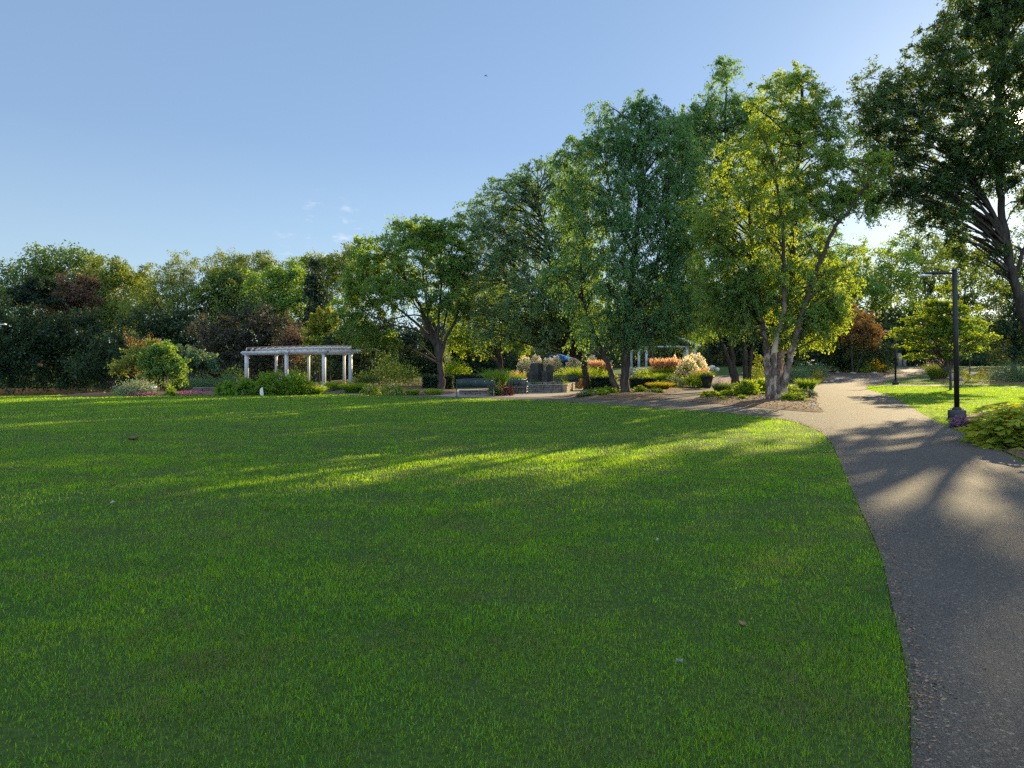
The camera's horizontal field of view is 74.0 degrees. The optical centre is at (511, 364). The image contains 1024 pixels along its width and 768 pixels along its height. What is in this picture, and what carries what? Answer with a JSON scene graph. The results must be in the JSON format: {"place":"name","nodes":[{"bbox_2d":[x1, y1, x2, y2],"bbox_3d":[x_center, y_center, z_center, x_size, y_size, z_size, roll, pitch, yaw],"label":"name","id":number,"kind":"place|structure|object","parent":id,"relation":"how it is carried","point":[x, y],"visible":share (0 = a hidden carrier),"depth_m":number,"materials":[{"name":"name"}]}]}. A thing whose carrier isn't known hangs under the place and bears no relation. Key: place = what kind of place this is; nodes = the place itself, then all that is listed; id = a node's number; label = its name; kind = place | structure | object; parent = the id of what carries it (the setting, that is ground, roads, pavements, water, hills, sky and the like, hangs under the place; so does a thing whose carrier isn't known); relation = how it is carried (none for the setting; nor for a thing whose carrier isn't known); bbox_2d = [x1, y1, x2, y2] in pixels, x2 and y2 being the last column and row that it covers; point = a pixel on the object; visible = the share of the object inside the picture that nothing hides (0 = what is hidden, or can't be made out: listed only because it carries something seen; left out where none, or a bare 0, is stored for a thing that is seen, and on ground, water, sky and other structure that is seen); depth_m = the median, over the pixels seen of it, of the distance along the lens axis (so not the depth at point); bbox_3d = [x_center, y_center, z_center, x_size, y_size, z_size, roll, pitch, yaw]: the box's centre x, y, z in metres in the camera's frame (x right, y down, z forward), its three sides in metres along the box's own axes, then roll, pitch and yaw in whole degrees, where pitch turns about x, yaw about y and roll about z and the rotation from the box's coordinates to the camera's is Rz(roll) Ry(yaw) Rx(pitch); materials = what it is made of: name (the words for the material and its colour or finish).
{"place":"outdoors","nodes":[
{"label":"outdoors","id":0,"kind":"place"},
{"bbox_2d":[475,368,515,394],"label":"fountain grass","id":1,"kind":"object","parent":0,"point":[501,377],"depth_m":35.20,"materials":[{"name":"green plant"}]},
{"bbox_2d":[429,388,582,396],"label":"stone plaza","id":2,"kind":"structure","parent":0,"point":[576,390],"depth_m":36.23,"materials":[{"name":"stone"}]},
{"bbox_2d":[450,373,487,387],"bbox_3d":[-2.653,1.123,46.982,3.438,1.093,1.237,0,0,0],"label":"hedge","id":3,"kind":"object","parent":2,"relation":"on","point":[469,377],"visible":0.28,"depth_m":46.57,"materials":[{"name":"green plant"}]},
{"bbox_2d":[456,379,493,396],"bbox_3d":[-1.850,1.136,33.864,1.868,0.907,0.824,0,0,-6],"label":"park bench","id":4,"kind":"object","parent":2,"relation":"on","point":[474,383],"visible":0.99,"depth_m":33.62,"materials":[{"name":"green metal"}]},
{"bbox_2d":[439,251,538,372],"bbox_3d":[-1.420,-3.540,52.029,8.840,10.506,5.641,0,0,0],"label":"elm tree","id":5,"kind":"object","parent":2,"relation":"on","point":[461,348],"visible":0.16,"depth_m":51.81,"materials":[{"name":"green plant"}]},
{"bbox_2d":[446,150,621,389],"bbox_3d":[1.756,-6.008,42.839,10.221,15.454,9.513,0,0,42],"label":"river birch","id":6,"kind":"object","parent":2,"relation":"on","point":[552,329],"visible":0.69,"depth_m":42.19,"materials":[{"name":"green plant"}]},
{"bbox_2d":[524,382,562,391],"bbox_3d":[1.823,1.320,41.292,2.397,0.550,2.384,0,0,0],"label":"stone pedestal","id":7,"kind":"object","parent":2,"relation":"on","point":[547,383],"visible":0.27,"depth_m":40.14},
{"bbox_2d":[530,363,542,381],"bbox_3d":[1.555,0.515,42.389,0.696,1.244,0.574,0,0,38],"label":"standing stone","id":8,"kind":"object","parent":7,"relation":"on","point":[536,369],"visible":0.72,"depth_m":42.15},
{"bbox_2d":[528,384,560,392],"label":"stone wall","id":9,"kind":"structure","parent":2,"relation":"on","point":[551,388],"depth_m":38.48,"materials":[{"name":"stone"}]},
{"bbox_2d":[561,366,596,380],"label":"daylily","id":10,"kind":"object","parent":2,"relation":"on","point":[578,371],"visible":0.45,"depth_m":47.66,"materials":[{"name":"yellow plant"}]},
{"bbox_2d":[0,366,1023,767],"bbox_3d":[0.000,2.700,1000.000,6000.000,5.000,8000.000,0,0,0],"label":"lawn","id":11,"kind":"structure","parent":0,"point":[374,760],"depth_m":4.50,"materials":[{"name":"plant"}]},
{"bbox_2d":[0,295,62,395],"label":"dark tree","id":12,"kind":"object","parent":11,"relation":"on","point":[12,336],"visible":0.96,"depth_m":71.38,"materials":[{"name":"green plant"}]},
{"bbox_2d":[0,272,69,386],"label":"pine tree","id":13,"kind":"object","parent":11,"relation":"on","point":[36,289],"visible":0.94,"depth_m":83.42,"materials":[{"name":"green plant"}]},
{"bbox_2d":[0,240,116,385],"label":"poplar tree","id":14,"kind":"object","parent":11,"relation":"on","point":[48,268],"visible":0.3,"depth_m":102.17,"materials":[{"name":"green plant"}]},
{"bbox_2d":[8,305,115,394],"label":"dark tree","id":15,"kind":"object","parent":11,"relation":"on","point":[69,343],"visible":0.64,"depth_m":73.15,"materials":[{"name":"green plant"}]},
{"bbox_2d":[34,265,105,386],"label":"red leaved tree","id":16,"kind":"object","parent":11,"relation":"on","point":[81,291],"visible":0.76,"depth_m":87.16,"materials":[{"name":"brown plant"}]},
{"bbox_2d":[0,387,166,395],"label":"mulch bed","id":17,"kind":"object","parent":11,"relation":"on","point":[31,392],"visible":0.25,"depth_m":98.72,"materials":[{"name":"brown wood"}]},
{"bbox_2d":[18,289,152,386],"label":"dark tree","id":18,"kind":"object","parent":11,"relation":"on","point":[109,311],"visible":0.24,"depth_m":95.10,"materials":[{"name":"green plant"}]},
{"bbox_2d":[58,328,157,391],"bbox_3d":[-36.442,-0.358,61.976,9.162,6.081,5.532,0,0,0],"label":"shade tree","id":19,"kind":"object","parent":11,"relation":"on","point":[81,367],"visible":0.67,"depth_m":61.42,"materials":[{"name":"green plant"}]},
{"bbox_2d":[73,252,153,386],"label":"yellow green tree","id":20,"kind":"object","parent":11,"relation":"on","point":[115,280],"visible":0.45,"depth_m":97.86,"materials":[{"name":"green plant"}]},
{"bbox_2d":[120,261,171,334],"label":"narrow tree","id":21,"kind":"object","parent":11,"relation":"on","point":[144,273],"visible":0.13,"depth_m":109.25,"materials":[{"name":"green plant"}]},
{"bbox_2d":[106,301,213,387],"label":"dark tree","id":22,"kind":"object","parent":11,"relation":"on","point":[173,324],"visible":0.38,"depth_m":77.18,"materials":[{"name":"green plant"}]},
{"bbox_2d":[113,249,248,377],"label":"willow tree","id":23,"kind":"object","parent":11,"relation":"on","point":[169,282],"visible":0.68,"depth_m":89.07,"materials":[{"name":"green plant"}]},
{"bbox_2d":[59,384,334,396],"bbox_3d":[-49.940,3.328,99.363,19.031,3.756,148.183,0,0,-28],"label":"mulch bed","id":24,"kind":"object","parent":11,"relation":"on","point":[110,394],"visible":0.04,"depth_m":35.49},
{"bbox_2d":[110,377,161,395],"bbox_3d":[-19.606,1.161,35.402,2.516,1.088,2.163,0,0,-24],"label":"dogwood shrub","id":25,"kind":"object","parent":24,"relation":"on","point":[132,386],"visible":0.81,"depth_m":35.17,"materials":[{"name":"green plant"}]},
{"bbox_2d":[104,331,169,388],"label":"young tree","id":26,"kind":"object","parent":24,"relation":"on","point":[127,363],"visible":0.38,"depth_m":40.89,"materials":[{"name":"green plant"}]},
{"bbox_2d":[131,339,193,390],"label":"young tree","id":27,"kind":"object","parent":24,"relation":"on","point":[155,359],"visible":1,"depth_m":38.22,"materials":[{"name":"green plant"}]},
{"bbox_2d":[168,343,221,381],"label":"weeping conifer","id":28,"kind":"object","parent":24,"relation":"on","point":[203,362],"visible":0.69,"depth_m":49.90,"materials":[{"name":"green plant"}]},
{"bbox_2d":[186,374,222,388],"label":"willow shrub","id":29,"kind":"object","parent":24,"relation":"on","point":[202,382],"visible":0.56,"depth_m":45.58,"materials":[{"name":"green plant"}]},
{"bbox_2d":[213,379,239,394],"bbox_3d":[-14.912,1.218,35.624,1.463,0.993,1.189,0,0,0],"label":"canna","id":30,"kind":"object","parent":24,"relation":"on","point":[222,389],"visible":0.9,"depth_m":35.44,"materials":[{"name":"green plant"}]},
{"bbox_2d":[229,377,258,394],"bbox_3d":[-14.010,1.137,35.690,1.544,1.066,1.288,0,0,0],"label":"canna","id":31,"kind":"object","parent":24,"relation":"on","point":[246,386],"visible":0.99,"depth_m":35.44,"materials":[{"name":"green plant"}]},
{"bbox_2d":[252,366,286,394],"bbox_3d":[-12.650,0.891,36.169,2.566,1.673,2.284,0,0,0],"label":"hydrangea","id":32,"kind":"object","parent":24,"relation":"on","point":[267,383],"visible":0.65,"depth_m":35.73,"materials":[{"name":"green plant"}]},
{"bbox_2d":[274,367,317,394],"bbox_3d":[-11.409,0.908,36.132,2.210,1.658,2.206,0,0,0],"label":"hydrangea","id":33,"kind":"object","parent":24,"relation":"on","point":[295,378],"visible":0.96,"depth_m":35.75,"materials":[{"name":"green plant"}]},
{"bbox_2d":[178,262,267,357],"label":"oak tree","id":34,"kind":"object","parent":11,"relation":"on","point":[232,273],"visible":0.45,"depth_m":90.49,"materials":[{"name":"green plant"}]},
{"bbox_2d":[175,308,274,386],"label":"dark shrub tree","id":35,"kind":"object","parent":11,"relation":"on","point":[230,335],"visible":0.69,"depth_m":71.06,"materials":[{"name":"purple plant"}]},
{"bbox_2d":[201,246,309,305],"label":"willow tree","id":36,"kind":"object","parent":11,"relation":"on","point":[263,261],"visible":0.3,"depth_m":104.99,"materials":[{"name":"green plant"}]},
{"bbox_2d":[230,294,321,374],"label":"dark shrub tree","id":37,"kind":"object","parent":11,"relation":"on","point":[265,329],"visible":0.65,"depth_m":72.98,"materials":[{"name":"purple plant"}]},
{"bbox_2d":[232,255,332,373],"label":"oak tree","id":38,"kind":"object","parent":11,"relation":"on","point":[286,297],"visible":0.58,"depth_m":88.70,"materials":[{"name":"green plant"}]},
{"bbox_2d":[271,324,305,370],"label":"red leaved tree","id":39,"kind":"object","parent":11,"relation":"on","point":[290,339],"visible":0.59,"depth_m":65.45,"materials":[{"name":"brown plant"}]},
{"bbox_2d":[241,345,360,386],"bbox_3d":[-15.393,0.203,50.358,15.045,2.995,5.995,0,0,38],"label":"pergola","id":40,"kind":"object","parent":11,"relation":"on","point":[322,350],"visible":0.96,"depth_m":47.16,"materials":[{"name":"white paint"}]},
{"bbox_2d":[293,257,334,381],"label":"spruce tree","id":41,"kind":"object","parent":11,"relation":"on","point":[313,294],"visible":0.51,"depth_m":79.47,"materials":[{"name":"green plant"}]},
{"bbox_2d":[299,306,330,381],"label":"arborvitae","id":42,"kind":"object","parent":11,"relation":"on","point":[317,329],"visible":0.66,"depth_m":61.48,"materials":[{"name":"green plant"}]},
{"bbox_2d":[285,242,366,379],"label":"ash tree","id":43,"kind":"object","parent":11,"relation":"on","point":[333,275],"visible":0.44,"depth_m":106.84,"materials":[{"name":"green plant"}]},
{"bbox_2d":[359,382,384,394],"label":"joe pye weed","id":44,"kind":"object","parent":11,"relation":"on","point":[372,389],"visible":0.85,"depth_m":36.01,"materials":[{"name":"green plant"}]},
{"bbox_2d":[378,382,406,395],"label":"joe pye weed","id":45,"kind":"object","parent":11,"relation":"on","point":[397,391],"visible":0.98,"depth_m":35.47,"materials":[{"name":"green plant"}]},
{"bbox_2d":[335,378,455,393],"bbox_3d":[-10.091,1.510,56.095,10.170,0.161,41.562,0,0,-12],"label":"mulch bed","id":46,"kind":"object","parent":11,"relation":"on","point":[445,391],"visible":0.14,"depth_m":43.16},
{"bbox_2d":[310,323,399,381],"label":"dark shrub tree","id":47,"kind":"object","parent":46,"relation":"on","point":[360,358],"visible":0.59,"depth_m":59.46,"materials":[{"name":"green plant"}]},
{"bbox_2d":[338,382,372,392],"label":"daylily","id":48,"kind":"object","parent":46,"relation":"on","point":[351,387],"visible":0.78,"depth_m":38.32,"materials":[{"name":"green plant"}]},
{"bbox_2d":[353,369,382,385],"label":"dark shrub","id":49,"kind":"object","parent":46,"relation":"on","point":[365,378],"visible":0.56,"depth_m":46.80,"materials":[{"name":"green plant"}]},
{"bbox_2d":[362,350,422,386],"bbox_3d":[-8.305,0.286,47.964,5.104,2.863,4.027,0,0,0],"label":"dark shrub","id":50,"kind":"object","parent":46,"relation":"on","point":[397,373],"visible":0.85,"depth_m":47.58,"materials":[{"name":"green plant"}]},
{"bbox_2d":[325,213,477,389],"bbox_3d":[-6.914,-3.806,41.619,9.685,11.221,7.100,0,0,0],"label":"elm tree","id":51,"kind":"object","parent":46,"relation":"on","point":[389,288],"visible":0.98,"depth_m":41.25,"materials":[{"name":"green plant"}]},
{"bbox_2d":[420,374,454,388],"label":"hedge","id":52,"kind":"object","parent":46,"relation":"on","point":[430,381],"visible":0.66,"depth_m":43.54,"materials":[{"name":"green plant"}]},
{"bbox_2d":[443,356,473,374],"bbox_3d":[-4.054,0.527,49.973,3.314,2.412,2.915,0,0,0],"label":"lilac shrub","id":53,"kind":"object","parent":46,"relation":"on","point":[451,368],"visible":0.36,"depth_m":49.65,"materials":[{"name":"green plant"}]},
{"bbox_2d":[340,311,458,375],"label":"dark tree","id":54,"kind":"object","parent":11,"relation":"on","point":[413,335],"visible":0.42,"depth_m":95.59,"materials":[{"name":"green plant"}]},
{"bbox_2d":[412,295,509,370],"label":"dark tree","id":55,"kind":"object","parent":11,"relation":"on","point":[419,319],"visible":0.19,"depth_m":97.18,"materials":[{"name":"green plant"}]},
{"bbox_2d":[0,334,1023,391],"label":"undergrowth","id":56,"kind":"object","parent":11,"relation":"on","point":[977,359],"visible":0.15,"depth_m":100.16,"materials":[{"name":"green plant"}]},
{"bbox_2d":[2,301,1022,386],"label":"background trees","id":57,"kind":"object","parent":11,"relation":"on","point":[893,318],"visible":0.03,"depth_m":136.78,"materials":[{"name":"green plant"}]},
{"bbox_2d":[515,355,530,377],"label":"hydrangea","id":58,"kind":"object","parent":11,"relation":"on","point":[521,366],"visible":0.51,"depth_m":57.72,"materials":[{"name":"beige plant"}]},
{"bbox_2d":[556,375,698,399],"bbox_3d":[10.862,1.336,51.535,11.692,0.531,43.769,0,0,10],"label":"mulch bed","id":59,"kind":"object","parent":11,"relation":"on","point":[648,395],"visible":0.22,"depth_m":33.80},
{"bbox_2d":[589,375,617,388],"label":"hedge","id":60,"kind":"object","parent":59,"relation":"on","point":[596,382],"visible":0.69,"depth_m":42.53,"materials":[{"name":"green plant"}]},
{"bbox_2d":[530,88,716,392],"bbox_3d":[6.064,-6.687,36.955,10.390,16.848,5.213,0,0,0],"label":"river birch","id":61,"kind":"object","parent":59,"relation":"on","point":[627,151],"visible":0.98,"depth_m":36.42,"materials":[{"name":"green plant"}]},
{"bbox_2d":[628,377,656,387],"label":"hedge","id":62,"kind":"object","parent":59,"relation":"on","point":[636,381],"visible":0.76,"depth_m":43.53,"materials":[{"name":"green plant"}]},
{"bbox_2d":[644,358,674,376],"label":"feather grass","id":63,"kind":"object","parent":59,"relation":"on","point":[656,364],"depth_m":53.75,"materials":[{"name":"orange plant"}]},
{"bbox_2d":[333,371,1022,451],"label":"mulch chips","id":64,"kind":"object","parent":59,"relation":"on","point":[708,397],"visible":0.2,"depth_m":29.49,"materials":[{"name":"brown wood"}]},
{"bbox_2d":[672,356,699,383],"bbox_3d":[13.716,0.489,53.093,2.664,2.402,2.339,0,0,31],"label":"hydrangea","id":65,"kind":"object","parent":59,"relation":"on","point":[690,367],"visible":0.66,"depth_m":52.65,"materials":[{"name":"beige plant"}]},
{"bbox_2d":[629,330,700,374],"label":"pergola","id":66,"kind":"object","parent":11,"relation":"on","point":[632,370],"visible":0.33,"depth_m":71.72,"materials":[{"name":"wood"}]},
{"bbox_2d":[644,280,716,363],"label":"young tree","id":67,"kind":"object","parent":11,"relation":"on","point":[708,339],"visible":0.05,"depth_m":77.92,"materials":[{"name":"green plant"}]},
{"bbox_2d":[688,311,776,366],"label":"dark tree","id":68,"kind":"object","parent":11,"relation":"on","point":[712,351],"visible":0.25,"depth_m":95.38,"materials":[{"name":"green plant"}]},
{"bbox_2d":[690,386,823,411],"bbox_3d":[13.296,1.526,36.837,5.669,0.130,28.341,0,0,23],"label":"mulch bed","id":69,"kind":"object","parent":11,"relation":"on","point":[780,404],"visible":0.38,"depth_m":27.11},
{"bbox_2d":[708,378,734,391],"bbox_3d":[11.783,1.142,38.131,1.691,0.927,1.466,0,0,0],"label":"catmint","id":70,"kind":"object","parent":69,"relation":"on","point":[717,386],"visible":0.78,"depth_m":37.94,"materials":[{"name":"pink plant"}]},
{"bbox_2d":[644,53,849,387],"bbox_3d":[14.678,-8.949,42.879,12.479,21.331,6.370,0,0,16],"label":"river birch","id":71,"kind":"object","parent":69,"relation":"on","point":[712,129],"visible":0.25,"depth_m":42.49,"materials":[{"name":"green plant"}]},
{"bbox_2d":[732,378,764,394],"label":"ninebark shrub","id":72,"kind":"object","parent":69,"relation":"on","point":[747,387],"visible":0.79,"depth_m":33.71,"materials":[{"name":"green plant"}]},
{"bbox_2d":[751,354,764,379],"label":"tall perennial","id":73,"kind":"object","parent":69,"relation":"on","point":[761,371],"visible":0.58,"depth_m":46.92,"materials":[{"name":"green plant"}]},
{"bbox_2d":[678,59,894,398],"bbox_3d":[11.992,-5.869,29.701,8.858,15.217,5.748,0,0,21],"label":"river birch","id":74,"kind":"object","parent":69,"relation":"on","point":[825,312],"visible":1,"depth_m":29.40,"materials":[{"name":"green plant"}]},
{"bbox_2d":[778,390,808,400],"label":"hosta","id":75,"kind":"object","parent":69,"relation":"on","point":[787,396],"visible":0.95,"depth_m":28.97,"materials":[{"name":"green plant"}]},
{"bbox_2d":[793,378,821,390],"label":"iris","id":76,"kind":"object","parent":69,"relation":"on","point":[811,384],"visible":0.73,"depth_m":39.92,"materials":[{"name":"green plant"}]},
{"bbox_2d":[737,309,824,366],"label":"tall tree","id":77,"kind":"object","parent":11,"relation":"on","point":[785,359],"visible":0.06,"depth_m":92.75,"materials":[{"name":"green plant"}]},
{"bbox_2d":[788,376,836,382],"bbox_3d":[26.312,1.325,62.936,6.948,0.440,13.047,0,0,27],"label":"mulch bed","id":78,"kind":"object","parent":11,"relation":"on","point":[830,378],"visible":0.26,"depth_m":62.05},
{"bbox_2d":[783,357,813,382],"bbox_3d":[23.686,0.479,58.148,4.120,2.337,3.553,0,0,35],"label":"blue shrub","id":79,"kind":"object","parent":78,"relation":"on","point":[795,373],"visible":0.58,"depth_m":57.64,"materials":[{"name":"green plant"}]},
{"bbox_2d":[795,359,831,376],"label":"blue shrub","id":80,"kind":"object","parent":78,"relation":"on","point":[808,370],"visible":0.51,"depth_m":65.73,"materials":[{"name":"green plant"}]},
{"bbox_2d":[752,369,904,374],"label":"mulch bed","id":81,"kind":"object","parent":11,"relation":"on","point":[865,373],"visible":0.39,"depth_m":74.50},
{"bbox_2d":[793,331,904,372],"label":"dark shrub tree","id":82,"kind":"object","parent":81,"relation":"on","point":[838,354],"visible":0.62,"depth_m":75.31,"materials":[{"name":"green plant"}]},
{"bbox_2d":[800,242,891,337],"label":"tall tree","id":83,"kind":"object","parent":11,"relation":"on","point":[872,284],"visible":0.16,"depth_m":138.37,"materials":[{"name":"green plant"}]},
{"bbox_2d":[829,298,887,372],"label":"smoke tree","id":84,"kind":"object","parent":11,"relation":"on","point":[866,332],"visible":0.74,"depth_m":73.25,"materials":[{"name":"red plant"}]},
{"bbox_2d":[842,319,936,365],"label":"tall tree","id":85,"kind":"object","parent":11,"relation":"on","point":[903,352],"visible":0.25,"depth_m":96.94,"materials":[{"name":"green plant"}]},
{"bbox_2d":[847,234,939,334],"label":"tall tree","id":86,"kind":"object","parent":11,"relation":"on","point":[906,278],"visible":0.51,"depth_m":143.02,"materials":[{"name":"green plant"}]},
{"bbox_2d":[886,228,963,352],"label":"tall tree","id":87,"kind":"object","parent":11,"relation":"on","point":[931,284],"visible":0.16,"depth_m":148.56,"materials":[{"name":"green plant"}]},
{"bbox_2d":[835,0,1023,334],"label":"shade tree","id":88,"kind":"object","parent":11,"relation":"on","point":[997,120],"visible":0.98,"depth_m":36.40,"materials":[{"name":"green plant"}]},
{"bbox_2d":[919,268,965,418],"bbox_3d":[12.725,-0.611,20.069,1.285,4.475,0.470,-1,0,-4],"label":"lamp post","id":89,"kind":"object","parent":11,"relation":"on","point":[957,409],"visible":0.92,"depth_m":20.04,"materials":[{"name":"metal"}]},
{"bbox_2d":[883,281,1002,389],"bbox_3d":[27.322,-1.799,42.700,7.708,6.964,3.115,0,0,0],"label":"young tree","id":90,"kind":"object","parent":11,"relation":"on","point":[937,327],"visible":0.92,"depth_m":42.68,"materials":[{"name":"green plant"}]},
{"bbox_2d":[919,232,1020,361],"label":"tall tree","id":91,"kind":"object","parent":11,"relation":"on","point":[971,296],"visible":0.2,"depth_m":120.56,"materials":[{"name":"green plant"}]},
{"bbox_2d":[933,373,1023,383],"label":"mulch bed","id":92,"kind":"object","parent":11,"relation":"on","point":[978,381],"visible":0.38,"depth_m":58.36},
{"bbox_2d":[918,359,952,378],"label":"maiden grass","id":93,"kind":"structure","parent":92,"relation":"on","point":[934,371],"depth_m":63.66,"materials":[{"name":"green plant"}]},
{"bbox_2d":[959,314,992,377],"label":"young tree","id":94,"kind":"object","parent":92,"relation":"on","point":[978,329],"visible":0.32,"depth_m":61.58,"materials":[{"name":"green plant"}]},
{"bbox_2d":[979,358,1023,381],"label":"blue shrub","id":95,"kind":"object","parent":92,"relation":"on","point":[1010,371],"visible":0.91,"depth_m":57.43,"materials":[{"name":"green plant"}]},
{"bbox_2d":[951,412,1023,458],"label":"mulch bed","id":96,"kind":"object","parent":11,"relation":"on","point":[1020,454],"visible":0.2,"depth_m":12.67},
{"bbox_2d":[947,414,969,427],"bbox_3d":[11.308,1.449,17.140,0.538,0.424,0.510,0,0,0],"label":"heuchera","id":97,"kind":"object","parent":96,"relation":"on","point":[960,420],"visible":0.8,"depth_m":17.11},
{"bbox_2d":[955,404,1023,443],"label":"lime shrub","id":98,"kind":"object","parent":96,"relation":"on","point":[971,428],"visible":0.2,"depth_m":13.91,"materials":[{"name":"green plant"}]},
{"bbox_2d":[966,397,1023,450],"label":"lime shrub","id":99,"kind":"object","parent":96,"relation":"on","point":[998,426],"visible":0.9,"depth_m":12.86,"materials":[{"name":"green plant"}]},
{"bbox_2d":[974,281,1023,369],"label":"tall tree","id":100,"kind":"object","parent":11,"relation":"on","point":[1010,330],"visible":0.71,"depth_m":79.51,"materials":[{"name":"green plant"}]},
{"bbox_2d":[0,0,1023,364],"label":"sky","id":101,"kind":"structure","parent":0,"point":[135,131],"materials":[{"name":"blue"}]},
{"bbox_2d":[326,367,1023,767],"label":"asphalt path","id":102,"kind":"structure","parent":0,"point":[944,503],"depth_m":6.01,"materials":[{"name":"asphalt"}]},
{"bbox_2d":[658,391,1018,767],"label":"leaf litter","id":103,"kind":"object","parent":102,"relation":"on","point":[924,689],"visible":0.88,"depth_m":3.65,"materials":[{"name":"brown plant"}]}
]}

